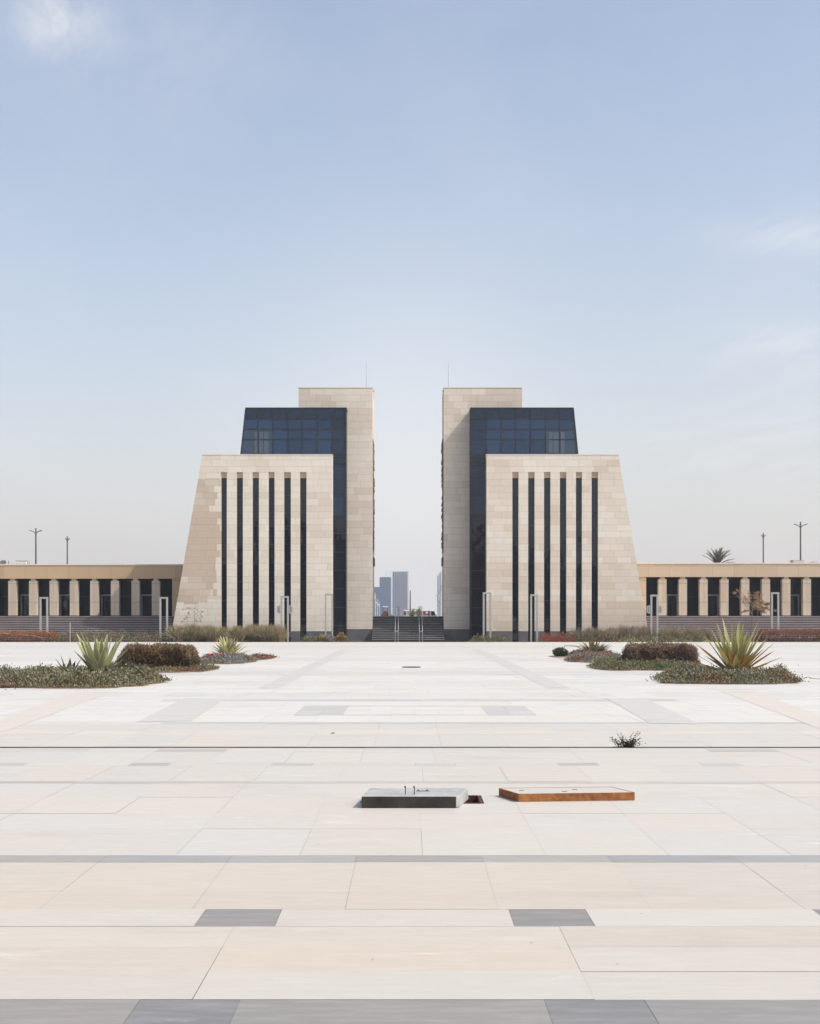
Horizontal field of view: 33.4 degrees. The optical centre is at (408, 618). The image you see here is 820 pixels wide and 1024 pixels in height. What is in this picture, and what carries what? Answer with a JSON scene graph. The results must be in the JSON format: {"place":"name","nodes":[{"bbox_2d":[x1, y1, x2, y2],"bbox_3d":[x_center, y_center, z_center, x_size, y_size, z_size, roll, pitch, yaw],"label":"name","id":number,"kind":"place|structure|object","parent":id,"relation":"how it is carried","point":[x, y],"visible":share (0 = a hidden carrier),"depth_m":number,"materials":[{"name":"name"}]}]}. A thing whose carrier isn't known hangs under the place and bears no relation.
{"place":"outdoors","nodes":[
{"label":"outdoors","id":0,"kind":"place"},
{"bbox_2d":[29,528,41,563],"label":"street lamp","id":1,"kind":"object","parent":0,"point":[36,532],"visible":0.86,"depth_m":189.94,"materials":[{"name":"metal"}]},
{"bbox_2d":[65,536,69,563],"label":"street lamp","id":2,"kind":"object","parent":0,"point":[67,539],"visible":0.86,"depth_m":199.93,"materials":[{"name":"metal"}]},
{"bbox_2d":[260,623,291,641],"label":"tall grass","id":3,"kind":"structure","parent":0,"point":[281,637],"depth_m":127.49,"materials":[{"name":"beige plant"}]},
{"bbox_2d":[374,577,390,615],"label":"distant tower","id":4,"kind":"structure","parent":0,"point":[383,593],"depth_m":1200.00,"materials":[{"name":"blue"}]},
{"bbox_2d":[381,606,392,615],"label":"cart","id":5,"kind":"object","parent":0,"point":[386,613],"visible":0.48,"depth_m":175.05,"materials":[{"name":"red paint"}]},
{"bbox_2d":[391,571,408,615],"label":"distant tower","id":6,"kind":"structure","parent":0,"point":[400,589],"depth_m":1212.00,"materials":[{"name":"white"}]},
{"bbox_2d":[0,642,819,1023],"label":"plaza","id":7,"kind":"structure","parent":0,"point":[700,924],"depth_m":13.06,"materials":[{"name":"stone"}]},
{"bbox_2d":[0,679,164,688],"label":"soil","id":8,"kind":"structure","parent":7,"relation":"on","point":[82,687],"depth_m":43.22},
{"bbox_2d":[0,675,32,685],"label":"ground cover","id":9,"kind":"object","parent":8,"relation":"on","point":[3,682],"visible":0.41,"depth_m":43.25,"materials":[{"name":"green plant"}]},
{"bbox_2d":[55,657,80,670],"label":"agave","id":10,"kind":"object","parent":8,"relation":"on","point":[70,664],"visible":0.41,"depth_m":46.92,"materials":[{"name":"green plant"}]},
{"bbox_2d":[0,662,176,687],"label":"ground cover","id":11,"kind":"object","parent":8,"relation":"on","point":[60,675],"visible":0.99,"depth_m":43.94,"materials":[{"name":"green plant"}]},
{"bbox_2d":[75,629,125,671],"bbox_3d":[-10.511,1.226,46.487,1.908,1.708,1.408,0,0,0],"label":"agave","id":12,"kind":"object","parent":8,"relation":"on","point":[97,656],"visible":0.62,"depth_m":46.25,"materials":[{"name":"green plant"}]},
{"bbox_2d":[105,662,129,670],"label":"agave","id":13,"kind":"object","parent":8,"relation":"on","point":[118,667],"visible":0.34,"depth_m":45.98,"materials":[{"name":"green plant"}]},
{"bbox_2d":[104,665,144,676],"bbox_3d":[-9.440,1.739,45.244,1.614,0.378,0.077,0,0,17],"label":"irrigation hose","id":14,"kind":"object","parent":8,"relation":"on","point":[127,666],"visible":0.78,"depth_m":45.19,"materials":[{"name":"black rubber"}]},
{"bbox_2d":[155,669,215,672],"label":"soil","id":15,"kind":"structure","parent":7,"relation":"on","point":[186,671],"depth_m":55.98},
{"bbox_2d":[115,640,201,667],"bbox_3d":[-10.532,1.562,57.585,3.341,1.279,2.478,0,0,0],"label":"hedge","id":16,"kind":"object","parent":15,"relation":"on","point":[169,654],"visible":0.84,"depth_m":56.62,"materials":[{"name":"brown plant"}]},
{"bbox_2d":[123,663,220,671],"bbox_3d":[-10.274,1.995,57.674,4.588,0.370,5.812,0,0,0],"label":"ground cover","id":17,"kind":"object","parent":15,"relation":"on","point":[166,668],"visible":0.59,"depth_m":56.13,"materials":[{"name":"green plant"}]},
{"bbox_2d":[200,661,256,663],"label":"soil","id":18,"kind":"structure","parent":7,"relation":"on","point":[228,663],"depth_m":65.97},
{"bbox_2d":[208,636,249,653],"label":"agave","id":19,"kind":"object","parent":18,"relation":"on","point":[228,646],"visible":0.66,"depth_m":71.61,"materials":[{"name":"green plant"}]},
{"bbox_2d":[200,652,260,662],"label":"ground cover","id":20,"kind":"object","parent":18,"relation":"on","point":[233,657],"visible":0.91,"depth_m":66.47,"materials":[{"name":"green plant"}]},
{"bbox_2d":[250,652,279,658],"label":"ground cover","id":21,"kind":"object","parent":7,"relation":"on","point":[263,656],"visible":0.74,"depth_m":73.75,"materials":[{"name":"brown plant"}]},
{"bbox_2d":[0,650,819,731],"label":"paving inlay","id":22,"kind":"object","parent":7,"relation":"on","point":[191,709],"visible":1,"depth_m":34.40,"materials":[{"name":"stone"}]},
{"bbox_2d":[0,747,819,747],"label":"expansion joint","id":23,"kind":"object","parent":7,"relation":"on","point":[405,747],"visible":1,"depth_m":23.31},
{"bbox_2d":[611,731,645,747],"bbox_3d":[3.725,2.071,23.275,0.609,0.316,0.270,0,0,0],"label":"weed","id":24,"kind":"object","parent":23,"relation":"on","point":[627,744],"visible":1,"depth_m":23.25,"materials":[{"name":"plant"}]},
{"bbox_2d":[402,666,420,667],"bbox_3d":[0.123,2.183,61.111,0.840,0.035,0.840,0,0,0],"label":"floor hatch","id":25,"kind":"object","parent":7,"relation":"on","point":[411,667],"visible":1,"depth_m":60.94,"materials":[{"name":"metal"}]},
{"bbox_2d":[360,786,467,807],"bbox_3d":[0.074,2.078,16.225,1.299,0.241,0.790,0,0,0],"label":"concrete cover","id":26,"kind":"object","parent":7,"relation":"on","point":[405,797],"visible":1,"depth_m":15.83,"materials":[{"name":"concrete"}]},
{"bbox_2d":[463,795,483,803],"bbox_3d":[0.373,2.496,16.570,1.047,0.608,0.724,0,0,0],"label":"inspection pit","id":27,"kind":"object","parent":7,"relation":"in","point":[475,799],"visible":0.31,"depth_m":16.90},
{"bbox_2d":[550,655,566,657],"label":"soil","id":28,"kind":"structure","parent":7,"relation":"on","point":[559,656],"depth_m":77.55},
{"bbox_2d":[552,647,568,655],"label":"bush","id":29,"kind":"object","parent":28,"relation":"on","point":[557,651],"visible":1,"depth_m":77.78,"materials":[{"name":"green plant"}]},
{"bbox_2d":[499,787,634,801],"bbox_3d":[1.923,2.148,16.710,1.564,0.096,0.577,0,0,-6],"label":"steel cover","id":30,"kind":"object","parent":7,"relation":"on","point":[565,794],"visible":1,"depth_m":16.48,"materials":[{"name":"metal"}]},
{"bbox_2d":[559,649,621,661],"bbox_3d":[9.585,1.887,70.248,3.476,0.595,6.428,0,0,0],"label":"ground cover","id":31,"kind":"object","parent":7,"relation":"on","point":[582,656],"visible":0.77,"depth_m":68.59,"materials":[{"name":"green plant"}]},
{"bbox_2d":[590,667,665,670],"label":"soil","id":32,"kind":"structure","parent":7,"relation":"on","point":[632,670],"depth_m":57.45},
{"bbox_2d":[585,656,703,669],"bbox_3d":[10.336,1.887,60.068,5.204,0.583,6.184,0,0,0],"label":"ground cover","id":33,"kind":"object","parent":32,"relation":"on","point":[611,663],"visible":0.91,"depth_m":58.02,"materials":[{"name":"green plant"}]},
{"bbox_2d":[620,637,700,664],"bbox_3d":[11.113,1.485,60.266,3.532,1.342,2.500,0,0,0],"label":"hedge","id":34,"kind":"object","parent":32,"relation":"on","point":[653,649],"visible":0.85,"depth_m":59.33,"materials":[{"name":"brown plant"}]},
{"bbox_2d":[660,680,797,683],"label":"soil","id":35,"kind":"structure","parent":7,"relation":"on","point":[724,683],"depth_m":45.85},
{"bbox_2d":[645,663,808,683],"bbox_3d":[10.910,1.857,47.972,5.632,0.645,5.762,0,0,0],"label":"ground cover","id":36,"kind":"object","parent":35,"relation":"on","point":[676,673],"visible":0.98,"depth_m":46.20,"materials":[{"name":"green plant"}]},
{"bbox_2d":[689,617,778,670],"bbox_3d":[11.416,0.975,48.108,3.262,2.150,1.583,0,0,0],"label":"agave","id":37,"kind":"object","parent":35,"relation":"on","point":[734,654],"visible":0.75,"depth_m":47.82,"materials":[{"name":"green plant"}]},
{"bbox_2d":[769,662,802,677],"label":"ground cover","id":38,"kind":"object","parent":35,"relation":"on","point":[784,666],"visible":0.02,"depth_m":48.99,"materials":[{"name":"green plant"}]},
{"bbox_2d":[0,0,819,613],"label":"sky","id":39,"kind":"structure","parent":0,"point":[608,211],"materials":[{"name":"blue"}]},
{"bbox_2d":[403,609,437,615],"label":"minibus","id":40,"kind":"object","parent":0,"point":[406,612],"visible":0.4,"depth_m":239.98,"materials":[{"name":"white paint"}]},
{"bbox_2d":[437,570,441,615],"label":"distant tower","id":41,"kind":"structure","parent":0,"point":[439,583],"depth_m":1205.00,"materials":[{"name":"white"}]},
{"bbox_2d":[567,624,717,641],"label":"tall grass","id":42,"kind":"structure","parent":0,"point":[623,631],"depth_m":128.18,"materials":[{"name":"green plant"}]},
{"bbox_2d":[702,548,733,562],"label":"palm tree","id":43,"kind":"object","parent":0,"point":[718,557],"visible":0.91,"depth_m":171.74,"materials":[{"name":"green plant"}]},
{"bbox_2d":[761,533,765,562],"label":"street lamp","id":44,"kind":"object","parent":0,"point":[763,536],"visible":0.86,"depth_m":199.91,"materials":[{"name":"metal"}]},
{"bbox_2d":[794,522,806,559],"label":"street lamp","id":45,"kind":"object","parent":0,"point":[800,526],"visible":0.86,"depth_m":189.90,"materials":[{"name":"metal"}]},
{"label":"service road","id":46,"kind":"structure","parent":0,"visible":0},
{"bbox_2d":[39,597,47,641],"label":"hoop post","id":47,"kind":"object","parent":46,"relation":"on","point":[40,613],"visible":0.77,"depth_m":128.00,"materials":[{"name":"grey metal"}]},
{"bbox_2d":[53,627,162,641],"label":"shrubs","id":48,"kind":"object","parent":46,"relation":"on","point":[62,638],"visible":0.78,"depth_m":127.81,"materials":[{"name":"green plant"}]},
{"bbox_2d":[159,597,167,639],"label":"hoop post","id":49,"kind":"object","parent":46,"relation":"on","point":[160,598],"visible":0.73,"depth_m":128.00,"materials":[{"name":"grey metal"}]},
{"bbox_2d":[182,607,203,621],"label":"sapling","id":50,"kind":"object","parent":46,"relation":"on","point":[194,615],"visible":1,"depth_m":128.00,"materials":[{"name":"brown plant"}]},
{"bbox_2d":[277,596,291,641],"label":"hoop post","id":51,"kind":"object","parent":46,"relation":"on","point":[289,609],"visible":0.75,"depth_m":128.00,"materials":[{"name":"grey metal"}]},
{"bbox_2d":[318,634,325,641],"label":"bush","id":52,"kind":"object","parent":46,"relation":"on","point":[322,636],"visible":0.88,"depth_m":127.46,"materials":[{"name":"brown plant"}]},
{"bbox_2d":[301,634,351,641],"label":"shrubs","id":53,"kind":"object","parent":46,"relation":"on","point":[306,638],"visible":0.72,"depth_m":127.36,"materials":[{"name":"green plant"}]},
{"bbox_2d":[325,594,332,635],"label":"hoop post","id":54,"kind":"object","parent":46,"relation":"on","point":[331,614],"visible":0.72,"depth_m":128.00,"materials":[{"name":"grey metal"}]},
{"bbox_2d":[324,635,335,641],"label":"bush","id":55,"kind":"object","parent":46,"relation":"on","point":[328,637],"visible":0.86,"depth_m":127.06,"materials":[{"name":"grey plant"}]},
{"bbox_2d":[336,632,345,641],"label":"bush","id":56,"kind":"object","parent":46,"relation":"on","point":[340,635],"visible":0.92,"depth_m":127.46,"materials":[{"name":"brown plant"}]},
{"bbox_2d":[483,592,490,641],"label":"hoop post","id":57,"kind":"object","parent":46,"relation":"on","point":[484,593],"visible":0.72,"depth_m":128.00,"materials":[{"name":"grey metal"}]},
{"bbox_2d":[468,633,510,641],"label":"shrubs","id":58,"kind":"object","parent":46,"relation":"on","point":[481,638],"visible":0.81,"depth_m":127.44,"materials":[{"name":"green plant"}]},
{"bbox_2d":[530,594,537,641],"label":"hoop post","id":59,"kind":"object","parent":46,"relation":"on","point":[531,595],"visible":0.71,"depth_m":128.00,"materials":[{"name":"grey metal"}]},
{"bbox_2d":[538,631,576,641],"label":"shrubs","id":60,"kind":"object","parent":46,"relation":"on","point":[558,637],"visible":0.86,"depth_m":127.58,"materials":[{"name":"red plant"}]},
{"bbox_2d":[572,632,623,641],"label":"shrubs","id":61,"kind":"object","parent":46,"relation":"on","point":[587,639],"visible":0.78,"depth_m":127.22,"materials":[{"name":"green plant"}]},
{"bbox_2d":[647,595,661,638],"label":"hoop post","id":62,"kind":"object","parent":46,"relation":"on","point":[658,609],"visible":0.78,"depth_m":128.02,"materials":[{"name":"grey metal"}]},
{"bbox_2d":[619,633,709,641],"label":"shrubs","id":63,"kind":"object","parent":46,"relation":"on","point":[682,639],"visible":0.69,"depth_m":127.21,"materials":[{"name":"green plant"}]},
{"bbox_2d":[732,589,776,637],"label":"dry tree","id":64,"kind":"object","parent":46,"relation":"on","point":[757,606],"visible":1,"depth_m":128.46,"materials":[{"name":"brown plant"}]},
{"bbox_2d":[705,634,819,641],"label":"shrubs","id":65,"kind":"object","parent":46,"relation":"on","point":[713,639],"visible":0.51,"depth_m":127.58,"materials":[{"name":"red plant"}]},
{"bbox_2d":[771,592,778,641],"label":"hoop post","id":66,"kind":"object","parent":46,"relation":"on","point":[772,593],"visible":0.65,"depth_m":128.00,"materials":[{"name":"grey metal"}]},
{"label":"ground","id":67,"kind":"structure","parent":0,"visible":0},
{"bbox_2d":[0,630,58,641],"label":"hedge","id":68,"kind":"object","parent":67,"relation":"on","point":[38,633],"visible":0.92,"depth_m":127.15,"materials":[{"name":"brown plant"}]},
{"bbox_2d":[0,616,173,641],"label":"staircase","id":69,"kind":"structure","parent":67,"relation":"on","point":[95,624],"depth_m":136.08,"materials":[{"name":"stone"}]},
{"bbox_2d":[160,623,280,641],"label":"tall grass","id":70,"kind":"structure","parent":67,"relation":"on","point":[209,633],"depth_m":127.53,"materials":[{"name":"green plant"}]},
{"bbox_2d":[173,363,374,641],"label":"office tower","id":71,"kind":"structure","parent":67,"relation":"on","point":[284,502],"depth_m":131.29,"materials":[{"name":"stone"}]},
{"bbox_2d":[222,472,226,627],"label":"window","id":72,"kind":"structure","parent":71,"relation":"in","point":[224,474],"depth_m":131.32,"materials":[{"name":"black glass"}]},
{"bbox_2d":[237,472,242,628],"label":"window","id":73,"kind":"structure","parent":71,"relation":"in","point":[239,474],"depth_m":131.32,"materials":[{"name":"black glass"}]},
{"bbox_2d":[253,472,258,624],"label":"window","id":74,"kind":"structure","parent":71,"relation":"in","point":[255,474],"depth_m":131.32,"materials":[{"name":"black glass"}]},
{"bbox_2d":[269,472,274,626],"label":"window","id":75,"kind":"structure","parent":71,"relation":"in","point":[271,474],"depth_m":131.32,"materials":[{"name":"black glass"}]},
{"bbox_2d":[284,472,290,641],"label":"window","id":76,"kind":"structure","parent":71,"relation":"in","point":[287,475],"depth_m":131.32,"materials":[{"name":"black glass"}]},
{"bbox_2d":[300,472,305,641],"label":"window","id":77,"kind":"structure","parent":71,"relation":"in","point":[302,474],"depth_m":131.32,"materials":[{"name":"black glass"}]},
{"bbox_2d":[372,616,444,641],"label":"staircase","id":78,"kind":"structure","parent":67,"relation":"on","point":[383,629],"depth_m":134.71,"materials":[{"name":"grey stone"}]},
{"bbox_2d":[395,607,398,631],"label":"handrail","id":79,"kind":"object","parent":78,"relation":"on","point":[395,619],"visible":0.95,"depth_m":134.93,"materials":[{"name":"grey metal"}]},
{"bbox_2d":[418,607,422,641],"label":"handrail","id":80,"kind":"object","parent":78,"relation":"on","point":[421,631],"visible":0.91,"depth_m":131.58,"materials":[{"name":"grey metal"}]},
{"bbox_2d":[441,363,646,641],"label":"office tower","id":81,"kind":"structure","parent":67,"relation":"on","point":[533,501],"depth_m":131.29,"materials":[{"name":"stone"}]},
{"bbox_2d":[512,472,517,641],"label":"window","id":82,"kind":"structure","parent":81,"relation":"in","point":[514,474],"depth_m":131.32,"materials":[{"name":"black glass"}]},
{"bbox_2d":[528,472,533,641],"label":"window","id":83,"kind":"structure","parent":81,"relation":"in","point":[530,474],"depth_m":131.32,"materials":[{"name":"black glass"}]},
{"bbox_2d":[544,472,549,641],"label":"window","id":84,"kind":"structure","parent":81,"relation":"in","point":[546,474],"depth_m":131.32,"materials":[{"name":"black glass"}]},
{"bbox_2d":[560,472,565,636],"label":"window","id":85,"kind":"structure","parent":81,"relation":"in","point":[562,474],"depth_m":131.32,"materials":[{"name":"black glass"}]},
{"bbox_2d":[576,472,581,635],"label":"window","id":86,"kind":"structure","parent":81,"relation":"in","point":[578,474],"depth_m":131.32,"materials":[{"name":"black glass"}]},
{"bbox_2d":[592,472,597,629],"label":"window","id":87,"kind":"structure","parent":81,"relation":"in","point":[594,474],"depth_m":131.32,"materials":[{"name":"black glass"}]},
{"bbox_2d":[646,616,819,641],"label":"staircase","id":88,"kind":"structure","parent":67,"relation":"on","point":[794,622],"depth_m":136.11,"materials":[{"name":"stone"}]},
{"bbox_2d":[754,628,819,641],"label":"hedge","id":89,"kind":"object","parent":67,"relation":"on","point":[789,631],"visible":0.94,"depth_m":127.15,"materials":[{"name":"brown plant"}]},
{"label":"soil","id":90,"kind":"structure","parent":0,"visible":0},
{"bbox_2d":[574,638,613,651],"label":"agave","id":91,"kind":"object","parent":90,"relation":"on","point":[595,647],"visible":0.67,"depth_m":77.54,"materials":[{"name":"green plant"}]},
{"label":"terrace","id":92,"kind":"structure","parent":0,"visible":0},
{"bbox_2d":[0,564,182,615],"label":"colonnade","id":93,"kind":"object","parent":92,"relation":"on","point":[103,589],"visible":0.79,"depth_m":140.04,"materials":[{"name":"stone"}]},
{"bbox_2d":[15,560,29,563],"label":"rooftop unit","id":94,"kind":"object","parent":93,"relation":"on","point":[22,561],"visible":0.48,"depth_m":145.00,"materials":[{"name":"white paint"}]},
{"bbox_2d":[21,594,29,615],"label":"door","id":95,"kind":"structure","parent":93,"relation":"in","point":[24,597],"depth_m":141.78,"materials":[{"name":"grey glass"}]},
{"bbox_2d":[60,594,69,615],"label":"door","id":96,"kind":"structure","parent":93,"relation":"in","point":[64,611],"depth_m":141.78,"materials":[{"name":"grey glass"}]},
{"bbox_2d":[101,594,110,615],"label":"door","id":97,"kind":"structure","parent":93,"relation":"in","point":[105,598],"depth_m":141.78,"materials":[{"name":"grey glass"}]},
{"bbox_2d":[141,594,151,615],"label":"door","id":98,"kind":"structure","parent":93,"relation":"in","point":[146,599],"depth_m":141.78,"materials":[{"name":"grey glass"}]},
{"bbox_2d":[408,609,415,615],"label":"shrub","id":99,"kind":"object","parent":92,"relation":"on","point":[412,613],"visible":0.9,"depth_m":159.73,"materials":[{"name":"green plant"}]},
{"bbox_2d":[416,608,421,615],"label":"agave","id":100,"kind":"object","parent":92,"relation":"on","point":[418,612],"visible":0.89,"depth_m":159.71,"materials":[{"name":"green plant"}]},
{"bbox_2d":[637,563,819,615],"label":"colonnade","id":101,"kind":"object","parent":92,"relation":"on","point":[693,589],"visible":0.73,"depth_m":140.04,"materials":[{"name":"stone"}]},
{"bbox_2d":[666,594,677,615],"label":"door","id":102,"kind":"structure","parent":101,"relation":"in","point":[672,599],"depth_m":141.78,"materials":[{"name":"grey glass"}]},
{"bbox_2d":[707,594,718,615],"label":"door","id":103,"kind":"structure","parent":101,"relation":"in","point":[713,599],"depth_m":141.78,"materials":[{"name":"grey glass"}]},
{"bbox_2d":[749,594,757,615],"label":"door","id":104,"kind":"structure","parent":101,"relation":"in","point":[755,612],"depth_m":141.78,"materials":[{"name":"grey glass"}]},
{"bbox_2d":[790,594,798,615],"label":"door","id":105,"kind":"structure","parent":101,"relation":"in","point":[794,598],"depth_m":141.78,"materials":[{"name":"grey glass"}]},
{"bbox_2d":[790,560,804,562],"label":"rooftop unit","id":106,"kind":"object","parent":101,"relation":"on","point":[796,561],"visible":0.45,"depth_m":145.00,"materials":[{"name":"white paint"}]}
]}

